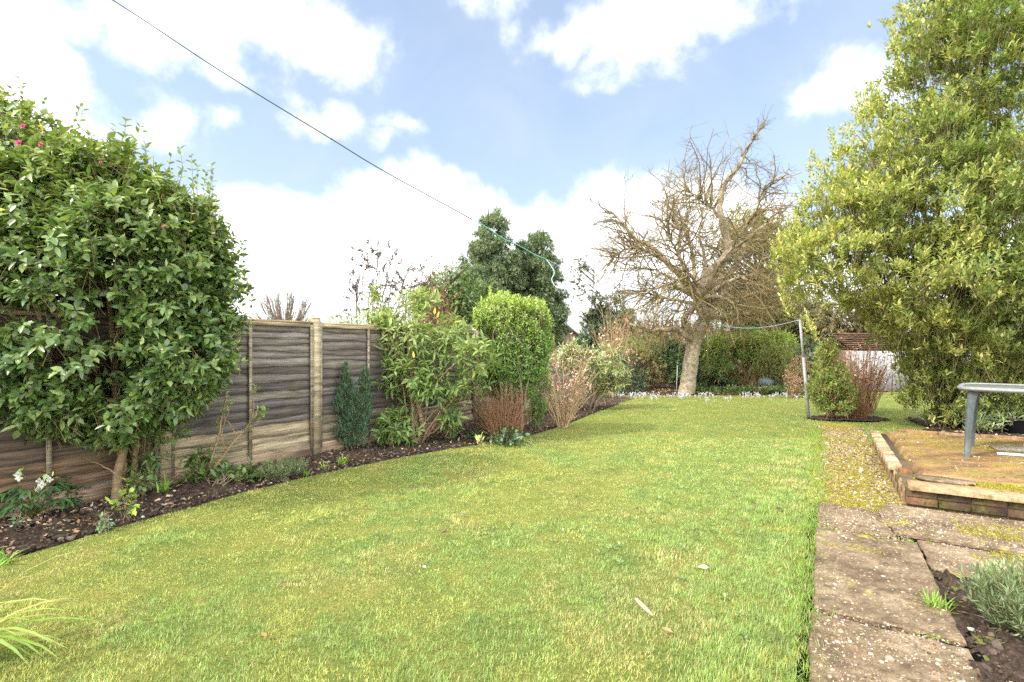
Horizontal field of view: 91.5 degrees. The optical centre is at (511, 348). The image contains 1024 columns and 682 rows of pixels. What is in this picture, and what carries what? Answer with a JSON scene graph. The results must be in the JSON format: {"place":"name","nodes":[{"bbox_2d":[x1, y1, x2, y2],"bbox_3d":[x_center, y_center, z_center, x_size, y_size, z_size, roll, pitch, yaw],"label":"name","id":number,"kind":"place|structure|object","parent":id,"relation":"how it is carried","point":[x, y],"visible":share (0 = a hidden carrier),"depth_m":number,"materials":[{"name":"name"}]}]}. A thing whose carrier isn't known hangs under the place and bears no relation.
{"place":"outdoors","nodes":[
{"label":"outdoors","id":0,"kind":"place"},
{"bbox_2d":[0,391,1022,681],"bbox_3d":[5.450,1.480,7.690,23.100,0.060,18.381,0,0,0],"label":"lawn","id":1,"kind":"structure","parent":0,"point":[346,673],"depth_m":3.26,"materials":[{"name":"green plant"}]},
{"bbox_2d":[0,549,105,664],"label":"strap leaved plant","id":2,"kind":"object","parent":1,"relation":"on","point":[13,635],"visible":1,"depth_m":2.27,"materials":[{"name":"green plant"}]},
{"bbox_2d":[475,432,484,447],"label":"seedling","id":3,"kind":"object","parent":1,"relation":"on","point":[478,437],"visible":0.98,"depth_m":7.29,"materials":[{"name":"yellow plant"}]},
{"bbox_2d":[487,426,529,445],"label":"ivy clump","id":4,"kind":"object","parent":1,"relation":"on","point":[505,431],"visible":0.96,"depth_m":7.36,"materials":[{"name":"green plant"}]},
{"bbox_2d":[634,598,652,615],"bbox_3d":[0.722,1.418,2.741,0.026,0.027,0.181,0,0,-16],"label":"stick","id":5,"kind":"object","parent":1,"relation":"on","point":[642,605],"visible":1,"depth_m":2.73,"materials":[{"name":"wood"}]},
{"bbox_2d":[782,354,810,397],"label":"red stemmed shrub","id":6,"kind":"object","parent":1,"relation":"on","point":[794,386],"visible":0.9,"depth_m":14.61,"materials":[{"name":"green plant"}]},
{"bbox_2d":[797,320,809,418],"bbox_3d":[6.000,0.455,10.264,0.296,2.097,0.060,0,0,-9],"label":"clothes pole","id":7,"kind":"object","parent":1,"relation":"on","point":[804,371],"visible":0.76,"depth_m":10.24,"materials":[{"name":"metal"}]},
{"bbox_2d":[696,319,796,327],"bbox_3d":[6.000,-0.706,13.087,0.449,0.433,5.676,0,0,0],"label":"washing line","id":8,"kind":"object","parent":7,"relation":"attached to","point":[758,327],"visible":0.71,"depth_m":12.01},
{"bbox_2d":[834,334,902,413],"bbox_3d":[7.807,0.570,11.242,1.708,1.807,1.248,0,0,0],"label":"withered hydrangea","id":9,"kind":"object","parent":1,"relation":"on","point":[865,380],"visible":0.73,"depth_m":11.05,"materials":[{"name":"brown plant"}]},
{"bbox_2d":[870,429,1023,520],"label":"raised patio","id":10,"kind":"structure","parent":1,"relation":"on","point":[900,468],"depth_m":5.04,"materials":[{"name":"brick"}]},
{"bbox_2d":[816,423,1023,566],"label":"moss","id":11,"kind":"object","parent":10,"relation":"on","point":[991,485],"visible":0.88,"depth_m":4.93,"materials":[{"name":"green plant"}]},
{"bbox_2d":[912,474,976,484],"bbox_3d":[4.021,1.225,4.646,0.468,0.028,0.229,0,0,38],"label":"slab fragment","id":12,"kind":"object","parent":10,"relation":"on","point":[938,479],"visible":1,"depth_m":4.62,"materials":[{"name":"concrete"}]},
{"bbox_2d":[957,383,1023,456],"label":"garden table","id":13,"kind":"object","parent":10,"relation":"on","point":[974,390],"visible":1,"depth_m":5.60,"materials":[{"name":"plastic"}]},
{"bbox_2d":[989,445,1023,451],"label":"flat board","id":14,"kind":"object","parent":10,"relation":"on","point":[1009,448],"visible":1,"depth_m":5.99,"materials":[{"name":"wood"}]},
{"bbox_2d":[997,452,1023,456],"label":"plastic tube","id":15,"kind":"object","parent":10,"relation":"on","point":[1009,454],"visible":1,"depth_m":5.66,"materials":[{"name":"white plastic"}]},
{"bbox_2d":[0,392,1023,681],"bbox_3d":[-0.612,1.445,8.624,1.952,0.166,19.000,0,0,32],"label":"flower bed","id":16,"kind":"object","parent":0,"point":[13,534],"visible":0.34,"depth_m":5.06,"materials":[{"name":"soil"}]},
{"bbox_2d":[0,546,24,564],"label":"bulb clump","id":17,"kind":"object","parent":16,"relation":"on","point":[4,560],"visible":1,"depth_m":3.36,"materials":[{"name":"green plant"}]},
{"bbox_2d":[8,506,26,524],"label":"seedling","id":18,"kind":"object","parent":16,"relation":"on","point":[17,521],"visible":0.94,"depth_m":4.08,"materials":[{"name":"green plant"}]},
{"bbox_2d":[0,467,84,518],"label":"hellebore","id":19,"kind":"object","parent":16,"relation":"on","point":[37,507],"visible":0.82,"depth_m":4.25,"materials":[{"name":"green plant"}]},
{"bbox_2d":[58,476,90,500],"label":"seedling","id":20,"kind":"object","parent":16,"relation":"on","point":[67,494],"visible":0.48,"depth_m":4.54,"materials":[{"name":"green plant"}]},
{"bbox_2d":[95,509,115,534],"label":"seedling","id":21,"kind":"object","parent":16,"relation":"on","point":[103,527],"visible":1,"depth_m":3.93,"materials":[{"name":"green plant"}]},
{"bbox_2d":[105,478,139,522],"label":"seedling","id":22,"kind":"object","parent":16,"relation":"on","point":[132,511],"visible":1,"depth_m":4.18,"materials":[{"name":"green plant"}]},
{"bbox_2d":[0,74,255,504],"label":"camellia","id":23,"kind":"object","parent":16,"relation":"on","point":[161,245],"visible":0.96,"depth_m":4.30,"materials":[{"name":"green plant"}]},
{"bbox_2d":[122,456,159,497],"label":"seedling","id":24,"kind":"object","parent":16,"relation":"on","point":[141,487],"visible":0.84,"depth_m":4.83,"materials":[{"name":"green plant"}]},
{"bbox_2d":[155,474,182,492],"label":"bulb clump","id":25,"kind":"object","parent":16,"relation":"on","point":[164,487],"visible":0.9,"depth_m":4.98,"materials":[{"name":"green plant"}]},
{"bbox_2d":[172,446,270,491],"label":"plant","id":26,"kind":"object","parent":16,"relation":"on","point":[222,474],"visible":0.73,"depth_m":5.36,"materials":[{"name":"green plant"}]},
{"bbox_2d":[208,383,268,473],"bbox_3d":[-2.996,0.918,5.458,0.682,1.071,0.177,0,0,0],"label":"bare shrub","id":27,"kind":"object","parent":16,"relation":"on","point":[245,430],"visible":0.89,"depth_m":5.44,"materials":[{"name":"brown plant"}]},
{"bbox_2d":[259,456,294,481],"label":"lavender","id":28,"kind":"object","parent":16,"relation":"on","point":[281,471],"visible":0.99,"depth_m":5.43,"materials":[{"name":"green plant"}]},
{"bbox_2d":[279,455,307,475],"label":"lavender","id":29,"kind":"object","parent":16,"relation":"on","point":[300,466],"visible":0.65,"depth_m":5.67,"materials":[{"name":"green plant"}]},
{"bbox_2d":[338,454,350,464],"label":"bulb clump","id":30,"kind":"object","parent":16,"relation":"on","point":[343,461],"visible":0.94,"depth_m":6.22,"materials":[{"name":"green plant"}]},
{"bbox_2d":[332,360,374,450],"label":"dwarf conifer","id":31,"kind":"object","parent":16,"relation":"on","point":[353,420],"visible":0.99,"depth_m":6.99,"materials":[{"name":"green plant"}]},
{"bbox_2d":[349,279,503,447],"bbox_3d":[-1.325,0.226,7.775,2.426,2.644,1.702,0,0,0],"label":"rhododendron","id":32,"kind":"object","parent":16,"relation":"on","point":[388,429],"visible":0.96,"depth_m":7.53,"materials":[{"name":"green plant"}]},
{"bbox_2d":[442,421,464,441],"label":"ivy clump","id":33,"kind":"object","parent":16,"relation":"on","point":[452,435],"visible":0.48,"depth_m":7.75,"materials":[{"name":"green plant"}]},
{"bbox_2d":[464,429,486,439],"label":"ivy clump","id":34,"kind":"object","parent":16,"relation":"on","point":[477,433],"visible":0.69,"depth_m":7.88,"materials":[{"name":"green plant"}]},
{"bbox_2d":[471,393,498,434],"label":"dried perennial","id":35,"kind":"object","parent":16,"relation":"on","point":[480,428],"visible":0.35,"depth_m":8.59,"materials":[{"name":"brown plant"}]},
{"bbox_2d":[1,407,979,631],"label":"pebbles","id":36,"kind":"object","parent":16,"relation":"on","point":[968,628],"visible":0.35,"depth_m":4.58,"materials":[{"name":"stone"}]},
{"bbox_2d":[474,383,535,443],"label":"dried perennial","id":37,"kind":"object","parent":16,"relation":"on","point":[511,420],"visible":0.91,"depth_m":7.58,"materials":[{"name":"brown plant"}]},
{"bbox_2d":[0,385,1022,681],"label":"leaf litter","id":38,"kind":"object","parent":16,"relation":"on","point":[352,459],"visible":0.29,"depth_m":4.79,"materials":[{"name":"brown plant"}]},
{"bbox_2d":[470,286,555,441],"bbox_3d":[0.008,0.204,8.156,1.481,2.518,1.118,0,0,0],"label":"clipped evergreen","id":39,"kind":"object","parent":16,"relation":"on","point":[490,321],"visible":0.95,"depth_m":7.87,"materials":[{"name":"green plant"}]},
{"bbox_2d":[526,363,555,431],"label":"upright evergreen","id":40,"kind":"object","parent":16,"relation":"on","point":[539,405],"visible":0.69,"depth_m":8.82,"materials":[{"name":"green plant"}]},
{"bbox_2d":[532,332,598,412],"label":"dried perennial","id":41,"kind":"object","parent":16,"relation":"on","point":[574,370],"visible":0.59,"depth_m":10.94,"materials":[{"name":"brown plant"}]},
{"bbox_2d":[537,343,598,427],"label":"bare stemmed shrub","id":42,"kind":"object","parent":16,"relation":"on","point":[566,419],"visible":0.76,"depth_m":9.10,"materials":[{"name":"brown plant"}]},
{"bbox_2d":[550,337,632,409],"bbox_3d":[1.840,0.583,11.812,2.210,1.767,1.212,0,0,-19],"label":"leafy shrub","id":43,"kind":"object","parent":16,"relation":"on","point":[608,371],"visible":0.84,"depth_m":11.71,"materials":[{"name":"green plant"}]},
{"bbox_2d":[600,351,650,394],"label":"dark shrub","id":44,"kind":"object","parent":16,"relation":"on","point":[637,383],"visible":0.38,"depth_m":15.92,"materials":[{"name":"green plant"}]},
{"bbox_2d":[0,0,1023,347],"label":"sky","id":45,"kind":"structure","parent":0,"point":[517,106],"materials":[{"name":"blue"}]},
{"bbox_2d":[83,349,1012,485],"bbox_3d":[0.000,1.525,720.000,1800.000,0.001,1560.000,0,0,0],"label":"ground","id":46,"kind":"structure","parent":0,"point":[555,379],"depth_m":23.69,"materials":[{"name":"brown soil"}]},
{"bbox_2d":[0,305,524,518],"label":"fence","id":47,"kind":"object","parent":46,"relation":"on","point":[292,369],"visible":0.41,"depth_m":6.14,"materials":[{"name":"brown wood"}]},
{"bbox_2d":[248,286,313,320],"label":"bare tree","id":48,"kind":"object","parent":46,"relation":"on","point":[288,316],"visible":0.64,"depth_m":41.49,"materials":[{"name":"brown plant"}]},
{"bbox_2d":[334,234,455,433],"bbox_3d":[-2.080,-0.333,8.967,2.228,3.576,1.434,0,0,0],"label":"buddleia","id":49,"kind":"object","parent":46,"relation":"on","point":[355,288],"visible":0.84,"depth_m":8.85,"materials":[{"name":"brown plant"}]},
{"bbox_2d":[395,248,462,328],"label":"purple shrub","id":50,"kind":"object","parent":46,"relation":"on","point":[430,316],"visible":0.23,"depth_m":13.95,"materials":[{"name":"green plant"}]},
{"bbox_2d":[398,261,496,329],"bbox_3d":[-2.762,-1.196,22.067,4.315,5.394,2.684,0,0,0],"label":"ivy tree","id":51,"kind":"object","parent":46,"relation":"on","point":[472,289],"visible":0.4,"depth_m":21.62,"materials":[{"name":"green plant"}]},
{"bbox_2d":[421,251,481,328],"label":"brown tree","id":52,"kind":"object","parent":46,"relation":"on","point":[454,276],"visible":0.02,"depth_m":24.95,"materials":[{"name":"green plant"}]},
{"bbox_2d":[455,204,532,347],"bbox_3d":[-1.316,-3.555,29.962,5.552,10.119,5.149,0,0,0],"label":"conifer","id":53,"kind":"object","parent":46,"relation":"on","point":[490,251],"visible":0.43,"depth_m":29.28,"materials":[{"name":"green plant"}]},
{"bbox_2d":[505,228,573,354],"bbox_3d":[1.463,-3.097,31.500,5.003,9.198,4.740,0,0,0],"label":"conifer","id":54,"kind":"object","parent":46,"relation":"on","point":[537,272],"visible":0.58,"depth_m":30.54,"materials":[{"name":"green plant"}]},
{"bbox_2d":[549,324,586,365],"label":"house","id":55,"kind":"structure","parent":46,"relation":"on","point":[572,335],"depth_m":40.00,"materials":[{"name":"brick"}]},
{"bbox_2d":[565,255,627,378],"bbox_3d":[3.678,-1.274,21.522,2.836,5.553,1.470,0,0,0],"label":"thin tree","id":56,"kind":"object","parent":46,"relation":"on","point":[594,297],"visible":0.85,"depth_m":21.46,"materials":[{"name":"green plant"}]},
{"bbox_2d":[571,301,635,363],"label":"dark evergreen","id":57,"kind":"object","parent":46,"relation":"on","point":[588,337],"visible":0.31,"depth_m":21.42,"materials":[{"name":"green plant"}]},
{"bbox_2d":[700,204,825,323],"bbox_3d":[11.942,-2.808,24.030,6.519,8.618,3.641,0,0,0],"label":"olive brown tree","id":58,"kind":"object","parent":46,"relation":"on","point":[774,241],"visible":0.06,"depth_m":23.56,"materials":[{"name":"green plant"}]},
{"bbox_2d":[691,292,839,363],"bbox_3d":[11.161,-0.598,21.948,6.425,4.200,2.800,0,0,0],"label":"olive brown tree","id":59,"kind":"object","parent":46,"relation":"on","point":[792,328],"visible":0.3,"depth_m":21.43,"materials":[{"name":"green plant"}]},
{"bbox_2d":[794,301,912,349],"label":"olive brown tree","id":60,"kind":"object","parent":46,"relation":"on","point":[841,328],"visible":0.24,"depth_m":20.67,"materials":[{"name":"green plant"}]},
{"bbox_2d":[900,294,1023,367],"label":"dark hedge","id":61,"kind":"object","parent":46,"relation":"on","point":[993,316],"visible":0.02,"depth_m":17.15,"materials":[{"name":"green plant"}]},
{"bbox_2d":[549,381,937,397],"bbox_3d":[8.700,1.424,17.650,14.600,0.113,6.700,0,0,0],"label":"flower bed","id":62,"kind":"object","parent":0,"point":[659,385],"visible":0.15,"depth_m":16.66,"materials":[{"name":"soil"}]},
{"bbox_2d":[588,299,640,356],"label":"pale sapling","id":63,"kind":"object","parent":62,"relation":"on","point":[620,331],"visible":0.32,"depth_m":19.02,"materials":[{"name":"plant"}]},
{"bbox_2d":[594,322,640,384],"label":"dried grass clump","id":64,"kind":"object","parent":62,"relation":"on","point":[616,342],"visible":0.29,"depth_m":17.11,"materials":[{"name":"plant"}]},
{"bbox_2d":[617,333,659,377],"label":"hedge bush","id":65,"kind":"object","parent":62,"relation":"on","point":[638,342],"visible":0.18,"depth_m":18.27,"materials":[{"name":"green plant"}]},
{"bbox_2d":[601,311,692,383],"bbox_3d":[5.566,-0.116,20.579,4.049,3.189,3.036,0,0,0],"label":"beech hedge","id":66,"kind":"object","parent":62,"relation":"on","point":[674,337],"visible":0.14,"depth_m":20.08,"materials":[{"name":"brown plant"}]},
{"bbox_2d":[620,333,681,388],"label":"hedge bush","id":67,"kind":"object","parent":62,"relation":"on","point":[655,371],"visible":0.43,"depth_m":17.53,"materials":[{"name":"green plant"}]},
{"bbox_2d":[651,336,700,388],"bbox_3d":[5.685,0.513,17.396,1.798,2.033,1.363,0,0,0],"label":"dark laurel","id":68,"kind":"object","parent":62,"relation":"on","point":[672,352],"visible":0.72,"depth_m":17.22,"materials":[{"name":"green plant"}]},
{"bbox_2d":[645,312,728,381],"bbox_3d":[7.446,-0.134,21.016,3.864,3.222,2.660,0,0,0],"label":"beech hedge","id":69,"kind":"object","parent":62,"relation":"on","point":[708,330],"visible":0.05,"depth_m":20.72,"materials":[{"name":"brown plant"}]},
{"bbox_2d":[582,105,817,394],"bbox_3d":[6.133,-2.916,15.674,7.813,9.063,6.990,0,0,0],"label":"apple tree","id":70,"kind":"object","parent":62,"relation":"on","point":[703,289],"visible":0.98,"depth_m":15.16,"materials":[{"name":"brown plant"}]},
{"bbox_2d":[112,0,696,317],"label":"washing line","id":71,"kind":"object","parent":70,"relation":"attached to","point":[361,157],"visible":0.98,"depth_m":5.55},
{"bbox_2d":[682,339,726,387],"bbox_3d":[6.571,0.676,17.068,1.464,2.000,1.341,0,0,0],"label":"dark laurel","id":72,"kind":"object","parent":62,"relation":"on","point":[705,382],"visible":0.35,"depth_m":16.79,"materials":[{"name":"green plant"}]},
{"bbox_2d":[698,324,797,387],"bbox_3d":[7.953,0.335,16.873,3.760,2.340,2.296,0,0,0],"label":"spreading shrub","id":73,"kind":"object","parent":62,"relation":"on","point":[721,359],"visible":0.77,"depth_m":16.47,"materials":[{"name":"green plant"}]},
{"bbox_2d":[695,382,804,394],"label":"ground ivy","id":74,"kind":"object","parent":62,"relation":"on","point":[732,389],"visible":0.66,"depth_m":15.65,"materials":[{"name":"green plant"}]},
{"bbox_2d":[679,333,851,380],"bbox_3d":[10.067,0.440,19.859,7.522,2.152,2.126,0,0,0],"label":"dark hedge","id":75,"kind":"object","parent":62,"relation":"on","point":[807,351],"visible":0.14,"depth_m":19.68,"materials":[{"name":"green plant"}]},
{"bbox_2d":[749,386,784,394],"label":"rockery wall","id":76,"kind":"structure","parent":62,"relation":"on","point":[763,387],"depth_m":15.69,"materials":[{"name":"stone"}]},
{"bbox_2d":[757,377,773,385],"bbox_3d":[8.073,1.075,15.893,0.486,0.325,0.395,0,0,0],"label":"boulder","id":77,"kind":"object","parent":76,"relation":"on","point":[760,381],"visible":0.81,"depth_m":15.76,"materials":[{"name":"stone"}]},
{"bbox_2d":[749,338,801,387],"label":"olive shrub","id":78,"kind":"object","parent":62,"relation":"on","point":[761,370],"visible":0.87,"depth_m":15.85,"materials":[{"name":"green plant"}]},
{"bbox_2d":[845,351,972,389],"bbox_3d":[14.169,0.770,17.220,5.316,1.372,0.070,0,0,0],"label":"pale fence","id":79,"kind":"object","parent":62,"relation":"on","point":[879,353],"visible":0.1,"depth_m":17.19,"materials":[{"name":"paint"}]},
{"bbox_2d":[803,415,890,420],"bbox_3d":[6.850,1.410,10.150,2.100,0.066,1.300,0,0,0],"label":"flower bed","id":80,"kind":"object","parent":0,"point":[868,418],"visible":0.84,"depth_m":10.04,"materials":[{"name":"soil"}]},
{"bbox_2d":[802,334,864,418],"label":"young evergreen","id":81,"kind":"object","parent":80,"relation":"on","point":[827,392],"visible":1,"depth_m":10.05,"materials":[{"name":"green plant"}]},
{"bbox_2d":[847,397,871,418],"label":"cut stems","id":82,"kind":"object","parent":80,"relation":"on","point":[860,411],"visible":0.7,"depth_m":10.14,"materials":[{"name":"brown plant"}]},
{"bbox_2d":[808,423,906,506],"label":"path","id":83,"kind":"structure","parent":0,"point":[831,495],"depth_m":5.85,"materials":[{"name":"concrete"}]},
{"bbox_2d":[813,425,1023,681],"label":"stone chips","id":84,"kind":"object","parent":83,"relation":"on","point":[887,657],"visible":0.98,"depth_m":4.00,"materials":[{"name":"beige gravel"}]},
{"bbox_2d":[828,333,942,373],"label":"shed","id":85,"kind":"structure","parent":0,"point":[849,339],"depth_m":18.96,"materials":[{"name":"wood"}]},
{"bbox_2d":[796,504,1022,681],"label":"path","id":86,"kind":"structure","parent":0,"point":[976,657],"depth_m":2.64,"materials":[{"name":"soil"}]},
{"bbox_2d":[816,502,896,538],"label":"paving slab","id":87,"kind":"structure","parent":86,"relation":"on","point":[850,516],"depth_m":4.12,"materials":[{"name":"concrete"}]},
{"bbox_2d":[813,527,966,646],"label":"paving slab","id":88,"kind":"structure","parent":86,"relation":"on","point":[879,616],"depth_m":2.99,"materials":[{"name":"concrete"}]},
{"bbox_2d":[911,587,958,613],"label":"grass tuft","id":89,"kind":"object","parent":88,"relation":"on","point":[935,600],"visible":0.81,"depth_m":2.75,"materials":[{"name":"green plant"}]},
{"bbox_2d":[808,613,981,681],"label":"paving slab","id":90,"kind":"structure","parent":86,"relation":"on","point":[905,671],"depth_m":2.29,"materials":[{"name":"concrete"}]},
{"bbox_2d":[874,504,1023,554],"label":"paving slab","id":91,"kind":"structure","parent":86,"relation":"on","point":[887,508],"depth_m":3.95,"materials":[{"name":"concrete"}]},
{"bbox_2d":[917,540,1023,578],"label":"paving slab","id":92,"kind":"structure","parent":86,"relation":"on","point":[932,556],"depth_m":3.41,"materials":[{"name":"concrete"}]},
{"bbox_2d":[906,417,1023,436],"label":"flower bed","id":93,"kind":"object","parent":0,"point":[994,432],"visible":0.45,"depth_m":8.66,"materials":[{"name":"soil"}]},
{"bbox_2d":[765,0,1023,432],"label":"bay tree","id":94,"kind":"object","parent":93,"relation":"on","point":[973,247],"visible":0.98,"depth_m":8.15,"materials":[{"name":"green plant"}]},
{"bbox_2d":[936,414,964,429],"bbox_3d":[7.849,1.310,8.905,0.424,0.240,0.424,0,0,0],"label":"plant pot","id":95,"kind":"object","parent":93,"relation":"on","point":[959,425],"visible":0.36,"depth_m":8.78,"materials":[{"name":"plastic"}]},
{"bbox_2d":[951,399,1023,432],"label":"bush","id":96,"kind":"object","parent":93,"relation":"on","point":[987,418],"visible":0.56,"depth_m":8.37,"materials":[{"name":"green plant"}]},
{"bbox_2d":[1001,416,1023,434],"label":"plant pot","id":97,"kind":"object","parent":93,"relation":"on","point":[1017,426],"visible":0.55,"depth_m":8.21,"materials":[{"name":"plastic"}]},
{"bbox_2d":[929,569,1023,681],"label":"flower bed","id":98,"kind":"object","parent":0,"point":[1013,646],"visible":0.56,"depth_m":2.47,"materials":[{"name":"soil"}]},
{"bbox_2d":[953,552,1023,639],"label":"lavender","id":99,"kind":"object","parent":98,"relation":"on","point":[1005,606],"visible":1,"depth_m":2.56,"materials":[{"name":"green plant"}]},
{"bbox_2d":[973,558,1019,585],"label":"lavender","id":100,"kind":"object","parent":98,"relation":"on","point":[989,569],"visible":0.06,"depth_m":2.88,"materials":[{"name":"green plant"}]}
]}

